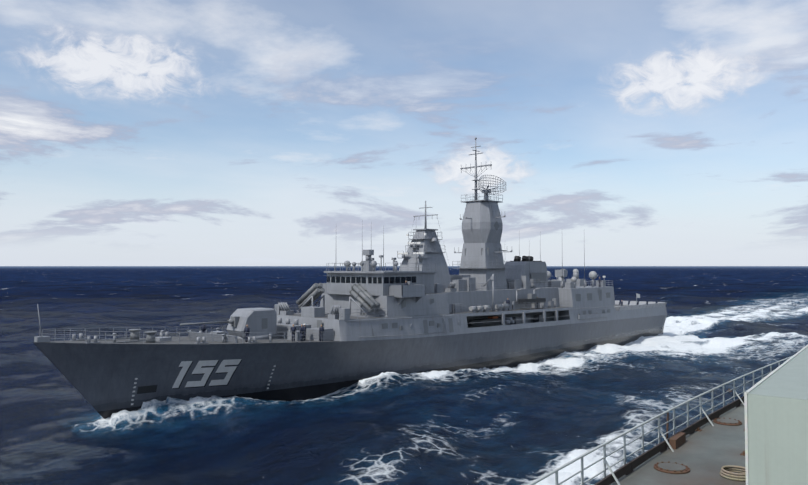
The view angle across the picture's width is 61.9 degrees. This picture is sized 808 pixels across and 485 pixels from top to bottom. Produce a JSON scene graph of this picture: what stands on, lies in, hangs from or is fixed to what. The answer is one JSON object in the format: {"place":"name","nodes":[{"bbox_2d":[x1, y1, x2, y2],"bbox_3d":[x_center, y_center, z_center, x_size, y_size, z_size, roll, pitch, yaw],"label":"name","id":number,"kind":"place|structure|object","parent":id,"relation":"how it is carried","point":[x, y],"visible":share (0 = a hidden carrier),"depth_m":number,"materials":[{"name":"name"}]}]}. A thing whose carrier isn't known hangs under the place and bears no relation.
{"place":"outdoors","nodes":[
{"label":"outdoors","id":0,"kind":"place"},
{"bbox_2d":[0,266,807,484],"bbox_3d":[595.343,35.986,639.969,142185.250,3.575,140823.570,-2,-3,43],"label":"sea","id":1,"kind":"structure","parent":0,"point":[459,427],"depth_m":67.63,"materials":[{"name":"liquid"}]},
{"bbox_2d":[33,137,666,418],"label":"frigate","id":2,"kind":"object","parent":1,"relation":"on","point":[422,309],"visible":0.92,"depth_m":80.58,"materials":[{"name":"metal"}]},
{"bbox_2d":[263,315,713,480],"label":"spray","id":3,"kind":"object","parent":1,"relation":"on","point":[662,407],"visible":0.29,"depth_m":149.63,"materials":[{"name":"white liquid"}]},
{"bbox_2d":[0,0,807,265],"label":"sky","id":4,"kind":"structure","parent":0,"point":[133,132],"materials":[{"name":"blue"}]},
{"bbox_2d":[528,345,807,484],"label":"railing","id":5,"kind":"object","parent":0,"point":[756,434],"visible":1,"depth_m":18.72,"materials":[{"name":"metal"}]}
]}

